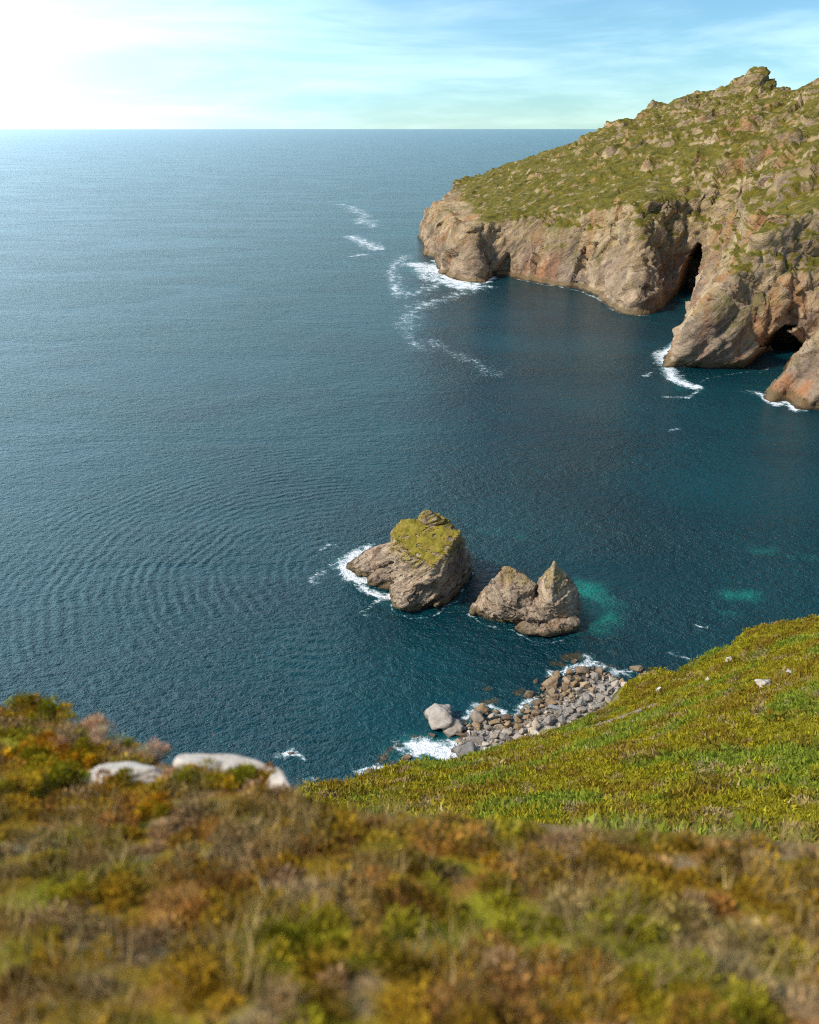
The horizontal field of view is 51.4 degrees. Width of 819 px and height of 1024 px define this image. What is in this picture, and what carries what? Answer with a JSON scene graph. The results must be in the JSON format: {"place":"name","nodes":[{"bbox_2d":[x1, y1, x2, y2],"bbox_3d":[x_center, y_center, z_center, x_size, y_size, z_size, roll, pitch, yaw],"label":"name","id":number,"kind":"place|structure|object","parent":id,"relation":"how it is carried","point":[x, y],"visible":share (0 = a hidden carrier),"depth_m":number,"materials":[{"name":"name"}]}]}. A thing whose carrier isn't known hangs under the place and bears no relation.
{"place":"outdoors","nodes":[
{"label":"outdoors","id":0,"kind":"place"},
{"bbox_2d":[0,129,818,788],"bbox_3d":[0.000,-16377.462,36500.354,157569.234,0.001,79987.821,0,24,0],"label":"sea","id":1,"kind":"structure","parent":0,"point":[260,389],"depth_m":315.03,"materials":[{"name":"liquid"}]},
{"bbox_2d":[401,754,411,760],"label":"boulder","id":2,"kind":"object","parent":1,"relation":"in","point":[406,757],"visible":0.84,"depth_m":162.25,"materials":[{"name":"stone"}]},
{"bbox_2d":[346,510,474,611],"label":"sea stack","id":3,"kind":"object","parent":1,"relation":"in","point":[421,561],"visible":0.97,"depth_m":215.80,"materials":[{"name":"brown stone"}]},
{"bbox_2d":[469,561,580,636],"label":"sea stack","id":4,"kind":"object","parent":1,"relation":"in","point":[548,604],"visible":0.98,"depth_m":203.19,"materials":[{"name":"stone"}]},
{"bbox_2d":[629,665,642,671],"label":"boulder","id":5,"kind":"object","parent":1,"relation":"in","point":[637,668],"visible":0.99,"depth_m":188.86,"materials":[{"name":"stone"}]},
{"bbox_2d":[0,706,818,1023],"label":"cliff top","id":6,"kind":"structure","parent":0,"point":[362,996],"depth_m":4.08,"materials":[{"name":"plant"}]},
{"bbox_2d":[0,768,42,806],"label":"heather bush","id":7,"kind":"object","parent":6,"relation":"on","point":[19,781],"visible":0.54,"depth_m":6.08,"materials":[{"name":"green plant"}]},
{"bbox_2d":[0,691,56,721],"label":"heather bush","id":8,"kind":"object","parent":6,"relation":"on","point":[24,700],"visible":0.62,"depth_m":8.36,"materials":[{"name":"green plant"}]},
{"bbox_2d":[0,729,60,764],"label":"heather bush","id":9,"kind":"object","parent":6,"relation":"on","point":[34,747],"visible":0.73,"depth_m":6.98,"materials":[{"name":"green plant"}]},
{"bbox_2d":[23,693,79,726],"bbox_3d":[-3.386,1.915,8.035,0.610,0.285,0.445,14,28,28],"label":"heather bush","id":10,"kind":"object","parent":6,"relation":"on","point":[45,707],"visible":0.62,"depth_m":8.05,"materials":[{"name":"green plant"}]},
{"bbox_2d":[26,751,90,793],"bbox_3d":[-2.637,1.946,6.367,0.581,0.280,0.430,20,31,37],"label":"heather bush","id":11,"kind":"object","parent":6,"relation":"on","point":[57,767],"visible":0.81,"depth_m":6.35,"materials":[{"name":"green plant"}]},
{"bbox_2d":[47,728,79,749],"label":"shrub","id":12,"kind":"object","parent":6,"relation":"on","point":[63,738],"visible":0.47,"depth_m":7.37,"materials":[{"name":"brown plant"}]},
{"bbox_2d":[56,735,107,769],"bbox_3d":[-2.706,1.988,6.993,0.436,0.201,0.395,3,20,11],"label":"heather bush","id":13,"kind":"object","parent":6,"relation":"on","point":[84,756],"visible":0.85,"depth_m":6.98,"materials":[{"name":"green plant"}]},
{"bbox_2d":[57,711,109,742],"bbox_3d":[-2.938,1.931,7.660,0.445,0.272,0.587,-2,17,-5],"label":"dry grass tuft","id":14,"kind":"object","parent":6,"relation":"on","point":[88,724],"visible":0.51,"depth_m":7.67,"materials":[{"name":"brown plant"}]},
{"bbox_2d":[85,720,129,753],"bbox_3d":[-2.635,1.952,7.321,0.496,0.268,0.541,-9,24,-3],"label":"shrub","id":15,"kind":"object","parent":6,"relation":"on","point":[98,733],"visible":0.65,"depth_m":7.32,"materials":[{"name":"beige plant"}]},
{"bbox_2d":[86,765,145,800],"bbox_3d":[-2.130,2.004,6.215,0.415,0.192,0.375,20,29,23],"label":"heather bush","id":16,"kind":"object","parent":6,"relation":"on","point":[117,779],"visible":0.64,"depth_m":6.24,"materials":[{"name":"green plant"}]},
{"bbox_2d":[83,761,165,784],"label":"pale slab","id":17,"kind":"structure","parent":6,"relation":"on","point":[147,773],"depth_m":6.46,"materials":[{"name":"grey stone"}]},
{"bbox_2d":[114,737,141,755],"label":"heather bush","id":18,"kind":"object","parent":6,"relation":"on","point":[128,741],"visible":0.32,"depth_m":7.27,"materials":[{"name":"green plant"}]},
{"bbox_2d":[116,742,144,759],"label":"shrub","id":19,"kind":"object","parent":6,"relation":"on","point":[127,750],"visible":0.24,"depth_m":7.09,"materials":[{"name":"brown plant"}]},
{"bbox_2d":[129,791,171,821],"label":"heather bush","id":20,"kind":"object","parent":6,"relation":"on","point":[144,809],"visible":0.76,"depth_m":5.78,"materials":[{"name":"green plant"}]},
{"bbox_2d":[137,737,172,763],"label":"dry grass tuft","id":21,"kind":"object","parent":6,"relation":"on","point":[151,746],"visible":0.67,"depth_m":7.04,"materials":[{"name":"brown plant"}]},
{"bbox_2d":[154,762,180,778],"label":"dry grass tuft","id":22,"kind":"object","parent":6,"relation":"on","point":[169,769],"visible":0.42,"depth_m":6.54,"materials":[{"name":"beige plant"}]},
{"bbox_2d":[167,756,221,798],"bbox_3d":[-1.585,1.962,6.314,0.355,0.226,0.489,17,29,32],"label":"heather bush","id":23,"kind":"object","parent":6,"relation":"on","point":[189,779],"visible":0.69,"depth_m":6.28,"materials":[{"name":"green plant"}]},
{"bbox_2d":[173,753,281,774],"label":"pale slab","id":24,"kind":"structure","parent":6,"relation":"on","point":[228,760],"depth_m":6.50,"materials":[{"name":"grey stone"}]},
{"bbox_2d":[201,761,263,792],"bbox_3d":[-1.276,1.934,6.216,0.502,0.234,0.406,-13,19,-28],"label":"heather bush","id":25,"kind":"object","parent":6,"relation":"on","point":[237,772],"visible":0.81,"depth_m":6.19,"materials":[{"name":"green plant"}]},
{"bbox_2d":[251,762,283,786],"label":"heather bush","id":26,"kind":"object","parent":6,"relation":"on","point":[265,774],"visible":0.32,"depth_m":6.25,"materials":[{"name":"brown plant"}]},
{"bbox_2d":[268,771,294,793],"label":"pale slab","id":27,"kind":"structure","parent":6,"relation":"on","point":[278,777],"depth_m":6.07,"materials":[{"name":"grey stone"}]},
{"bbox_2d":[0,702,818,1023],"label":"ground heather","id":28,"kind":"object","parent":6,"relation":"on","point":[320,910],"visible":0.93,"depth_m":4.16,"materials":[{"name":"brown plant"}]},
{"bbox_2d":[0,0,818,128],"label":"sky","id":29,"kind":"structure","parent":0,"point":[65,64],"materials":[{"name":"blue"}]},
{"bbox_2d":[457,674,620,758],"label":"beach","id":30,"kind":"structure","parent":0,"point":[479,746],"depth_m":173.45,"materials":[{"name":"grey stone"}]},
{"bbox_2d":[423,703,452,729],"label":"boulder","id":31,"kind":"object","parent":30,"relation":"on","point":[438,716],"visible":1,"depth_m":170.18,"materials":[{"name":"stone"}]},
{"bbox_2d":[441,718,463,737],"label":"boulder","id":32,"kind":"object","parent":30,"relation":"on","point":[455,727],"visible":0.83,"depth_m":168.74,"materials":[{"name":"stone"}]},
{"bbox_2d":[456,732,466,736],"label":"boulder","id":33,"kind":"object","parent":30,"relation":"on","point":[460,734],"visible":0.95,"depth_m":167.60,"materials":[{"name":"stone"}]},
{"bbox_2d":[454,741,477,756],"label":"boulder","id":34,"kind":"object","parent":30,"relation":"on","point":[465,748],"visible":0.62,"depth_m":160.24,"materials":[{"name":"stone"}]},
{"bbox_2d":[466,736,484,742],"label":"boulder","id":35,"kind":"object","parent":30,"relation":"on","point":[476,739],"visible":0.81,"depth_m":164.21,"materials":[{"name":"stone"}]},
{"bbox_2d":[469,710,483,723],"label":"boulder","id":36,"kind":"object","parent":30,"relation":"on","point":[475,715],"visible":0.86,"depth_m":171.53,"materials":[{"name":"stone"}]},
{"bbox_2d":[472,721,480,730],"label":"boulder","id":37,"kind":"object","parent":30,"relation":"on","point":[476,725],"visible":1,"depth_m":168.98,"materials":[{"name":"stone"}]},
{"bbox_2d":[474,703,490,713],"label":"boulder","id":38,"kind":"object","parent":30,"relation":"on","point":[482,708],"visible":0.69,"depth_m":175.72,"materials":[{"name":"stone"}]},
{"bbox_2d":[484,724,494,730],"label":"boulder","id":39,"kind":"object","parent":30,"relation":"on","point":[488,727],"visible":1,"depth_m":168.11,"materials":[{"name":"stone"}]},
{"bbox_2d":[487,712,498,718],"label":"boulder","id":40,"kind":"object","parent":30,"relation":"on","point":[493,715],"visible":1,"depth_m":172.61,"materials":[{"name":"stone"}]},
{"bbox_2d":[488,719,500,724],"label":"boulder","id":41,"kind":"object","parent":30,"relation":"on","point":[494,721],"visible":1,"depth_m":170.15,"materials":[{"name":"stone"}]},
{"bbox_2d":[490,730,499,738],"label":"boulder","id":42,"kind":"object","parent":30,"relation":"on","point":[494,735],"visible":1,"depth_m":164.47,"materials":[{"name":"stone"}]},
{"bbox_2d":[499,733,511,740],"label":"boulder","id":43,"kind":"object","parent":30,"relation":"on","point":[504,736],"visible":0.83,"depth_m":163.11,"materials":[{"name":"stone"}]},
{"bbox_2d":[500,713,511,720],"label":"boulder","id":44,"kind":"object","parent":30,"relation":"on","point":[507,716],"visible":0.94,"depth_m":173.08,"materials":[{"name":"stone"}]},
{"bbox_2d":[501,728,511,735],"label":"boulder","id":45,"kind":"object","parent":30,"relation":"on","point":[508,732],"visible":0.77,"depth_m":165.79,"materials":[{"name":"stone"}]},
{"bbox_2d":[504,720,512,727],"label":"boulder","id":46,"kind":"object","parent":30,"relation":"on","point":[507,724],"visible":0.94,"depth_m":169.28,"materials":[{"name":"stone"}]},
{"bbox_2d":[513,715,521,722],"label":"boulder","id":47,"kind":"object","parent":30,"relation":"on","point":[517,719],"visible":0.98,"depth_m":171.09,"materials":[{"name":"stone"}]},
{"bbox_2d":[512,732,522,739],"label":"boulder","id":48,"kind":"object","parent":30,"relation":"on","point":[516,735],"visible":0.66,"depth_m":163.52,"materials":[{"name":"stone"}]},
{"bbox_2d":[513,723,522,730],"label":"boulder","id":49,"kind":"object","parent":30,"relation":"on","point":[517,726],"visible":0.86,"depth_m":168.11,"materials":[{"name":"stone"}]},
{"bbox_2d":[518,728,526,734],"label":"boulder","id":50,"kind":"object","parent":30,"relation":"on","point":[522,731],"visible":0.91,"depth_m":165.27,"materials":[{"name":"stone"}]},
{"bbox_2d":[524,709,531,713],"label":"boulder","id":51,"kind":"object","parent":30,"relation":"on","point":[527,711],"visible":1,"depth_m":174.40,"materials":[{"name":"stone"}]},
{"bbox_2d":[523,690,533,698],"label":"boulder","id":52,"kind":"object","parent":30,"relation":"on","point":[529,694],"visible":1,"depth_m":180.13,"materials":[{"name":"stone"}]},
{"bbox_2d":[528,726,537,734],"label":"boulder","id":53,"kind":"object","parent":30,"relation":"on","point":[533,727],"visible":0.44,"depth_m":165.60,"materials":[{"name":"stone"}]},
{"bbox_2d":[531,718,540,729],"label":"boulder","id":54,"kind":"object","parent":30,"relation":"on","point":[535,722],"visible":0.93,"depth_m":167.32,"materials":[{"name":"stone"}]},
{"bbox_2d":[531,709,540,715],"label":"boulder","id":55,"kind":"object","parent":30,"relation":"on","point":[535,712],"visible":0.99,"depth_m":173.10,"materials":[{"name":"stone"}]},
{"bbox_2d":[532,729,539,736],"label":"boulder","id":56,"kind":"object","parent":30,"relation":"on","point":[534,731],"visible":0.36,"depth_m":162.50,"materials":[{"name":"stone"}]},
{"bbox_2d":[531,699,541,705],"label":"boulder","id":57,"kind":"object","parent":30,"relation":"on","point":[537,702],"visible":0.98,"depth_m":177.13,"materials":[{"name":"stone"}]},
{"bbox_2d":[543,715,555,725],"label":"boulder","id":58,"kind":"object","parent":30,"relation":"on","point":[548,720],"visible":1,"depth_m":167.85,"materials":[{"name":"stone"}]},
{"bbox_2d":[541,675,558,688],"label":"boulder","id":59,"kind":"object","parent":30,"relation":"on","point":[551,682],"visible":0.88,"depth_m":182.72,"materials":[{"name":"stone"}]},
{"bbox_2d":[545,697,556,705],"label":"boulder","id":60,"kind":"object","parent":30,"relation":"on","point":[549,700],"visible":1,"depth_m":175.85,"materials":[{"name":"stone"}]},
{"bbox_2d":[548,687,554,694],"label":"boulder","id":61,"kind":"object","parent":30,"relation":"on","point":[551,690],"visible":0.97,"depth_m":179.58,"materials":[{"name":"stone"}]},
{"bbox_2d":[550,693,559,699],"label":"boulder","id":62,"kind":"object","parent":30,"relation":"on","point":[554,696],"visible":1,"depth_m":177.27,"materials":[{"name":"stone"}]},
{"bbox_2d":[548,704,563,710],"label":"boulder","id":63,"kind":"object","parent":30,"relation":"on","point":[554,707],"visible":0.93,"depth_m":173.62,"materials":[{"name":"stone"}]},
{"bbox_2d":[552,670,560,677],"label":"boulder","id":64,"kind":"object","parent":30,"relation":"on","point":[556,672],"visible":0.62,"depth_m":186.91,"materials":[{"name":"stone"}]},
{"bbox_2d":[554,711,561,717],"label":"boulder","id":65,"kind":"object","parent":30,"relation":"on","point":[557,714],"visible":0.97,"depth_m":170.76,"materials":[{"name":"stone"}]},
{"bbox_2d":[558,715,565,723],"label":"boulder","id":66,"kind":"object","parent":30,"relation":"on","point":[561,718],"visible":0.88,"depth_m":168.12,"materials":[{"name":"stone"}]},
{"bbox_2d":[562,682,568,691],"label":"boulder","id":67,"kind":"object","parent":30,"relation":"on","point":[565,686],"visible":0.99,"depth_m":180.86,"materials":[{"name":"stone"}]},
{"bbox_2d":[561,676,571,684],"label":"boulder","id":68,"kind":"object","parent":30,"relation":"on","point":[566,680],"visible":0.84,"depth_m":184.04,"materials":[{"name":"stone"}]},
{"bbox_2d":[566,668,573,674],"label":"boulder","id":69,"kind":"object","parent":30,"relation":"on","point":[569,671],"visible":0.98,"depth_m":187.45,"materials":[{"name":"stone"}]},
{"bbox_2d":[566,706,574,712],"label":"boulder","id":70,"kind":"object","parent":30,"relation":"on","point":[570,709],"visible":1,"depth_m":171.38,"materials":[{"name":"stone"}]},
{"bbox_2d":[570,680,578,687],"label":"boulder","id":71,"kind":"object","parent":30,"relation":"on","point":[575,683],"visible":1,"depth_m":181.67,"materials":[{"name":"stone"}]},
{"bbox_2d":[570,713,581,718],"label":"boulder","id":72,"kind":"object","parent":30,"relation":"on","point":[575,715],"visible":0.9,"depth_m":169.26,"materials":[{"name":"stone"}]},
{"bbox_2d":[574,675,582,681],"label":"boulder","id":73,"kind":"object","parent":30,"relation":"on","point":[578,678],"visible":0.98,"depth_m":183.82,"materials":[{"name":"stone"}]},
{"bbox_2d":[574,687,583,693],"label":"boulder","id":74,"kind":"object","parent":30,"relation":"on","point":[578,690],"visible":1,"depth_m":178.82,"materials":[{"name":"stone"}]},
{"bbox_2d":[575,697,584,706],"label":"boulder","id":75,"kind":"object","parent":30,"relation":"on","point":[580,702],"visible":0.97,"depth_m":173.47,"materials":[{"name":"stone"}]},
{"bbox_2d":[576,706,585,713],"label":"boulder","id":76,"kind":"object","parent":30,"relation":"on","point":[581,709],"visible":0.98,"depth_m":170.75,"materials":[{"name":"stone"}]},
{"bbox_2d":[575,666,589,673],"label":"boulder","id":77,"kind":"object","parent":30,"relation":"on","point":[582,669],"visible":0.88,"depth_m":188.05,"materials":[{"name":"stone"}]},
{"bbox_2d":[580,681,590,688],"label":"boulder","id":78,"kind":"object","parent":30,"relation":"on","point":[585,685],"visible":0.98,"depth_m":180.55,"materials":[{"name":"stone"}]},
{"bbox_2d":[583,694,592,701],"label":"boulder","id":79,"kind":"object","parent":30,"relation":"on","point":[587,697],"visible":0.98,"depth_m":175.37,"materials":[{"name":"stone"}]},
{"bbox_2d":[588,687,595,692],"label":"boulder","id":80,"kind":"object","parent":30,"relation":"on","point":[592,689],"visible":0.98,"depth_m":178.46,"materials":[{"name":"stone"}]},
{"bbox_2d":[588,704,597,709],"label":"boulder","id":81,"kind":"object","parent":30,"relation":"on","point":[593,706],"visible":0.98,"depth_m":171.75,"materials":[{"name":"stone"}]},
{"bbox_2d":[591,672,598,680],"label":"boulder","id":82,"kind":"object","parent":30,"relation":"on","point":[594,676],"visible":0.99,"depth_m":184.43,"materials":[{"name":"stone"}]},
{"bbox_2d":[595,667,602,673],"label":"boulder","id":83,"kind":"object","parent":30,"relation":"on","point":[598,670],"visible":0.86,"depth_m":188.21,"materials":[{"name":"stone"}]},
{"bbox_2d":[596,693,604,700],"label":"boulder","id":84,"kind":"object","parent":30,"relation":"on","point":[599,696],"visible":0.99,"depth_m":175.00,"materials":[{"name":"stone"}]},
{"bbox_2d":[596,683,605,689],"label":"boulder","id":85,"kind":"object","parent":30,"relation":"on","point":[600,686],"visible":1,"depth_m":179.76,"materials":[{"name":"stone"}]},
{"bbox_2d":[599,701,607,706],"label":"boulder","id":86,"kind":"object","parent":30,"relation":"on","point":[601,704],"visible":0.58,"depth_m":171.57,"materials":[{"name":"stone"}]},
{"bbox_2d":[605,696,610,703],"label":"boulder","id":87,"kind":"object","parent":30,"relation":"on","point":[608,698],"visible":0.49,"depth_m":173.62,"materials":[{"name":"stone"}]},
{"bbox_2d":[607,686,613,691],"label":"boulder","id":88,"kind":"object","parent":30,"relation":"on","point":[610,689],"visible":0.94,"depth_m":177.80,"materials":[{"name":"stone"}]},
{"bbox_2d":[611,680,618,687],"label":"boulder","id":89,"kind":"object","parent":30,"relation":"on","point":[615,683],"visible":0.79,"depth_m":180.49,"materials":[{"name":"stone"}]},
{"bbox_2d":[417,66,818,368],"bbox_3d":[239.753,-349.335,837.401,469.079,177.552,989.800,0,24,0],"label":"sea cliff","id":90,"kind":"structure","parent":0,"point":[710,199],"depth_m":622.70,"materials":[{"name":"brown stone"}]},
{"bbox_2d":[433,617,818,842],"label":"hillside","id":91,"kind":"structure","parent":0,"point":[615,696],"depth_m":65.38,"materials":[{"name":"green plant"}]},
{"bbox_2d":[294,613,818,843],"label":"moorland cover","id":92,"kind":"object","parent":91,"relation":"on","point":[490,782],"visible":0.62,"depth_m":66.17,"materials":[{"name":"green plant"}]},
{"bbox_2d":[754,679,770,688],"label":"pale rock","id":93,"kind":"object","parent":91,"relation":"on","point":[764,682],"visible":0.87,"depth_m":81.03,"materials":[{"name":"grey stone"}]},
{"bbox_2d":[763,329,818,409],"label":"headland","id":94,"kind":"structure","parent":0,"point":[795,383],"depth_m":375.28,"materials":[{"name":"brown stone"}]}
]}

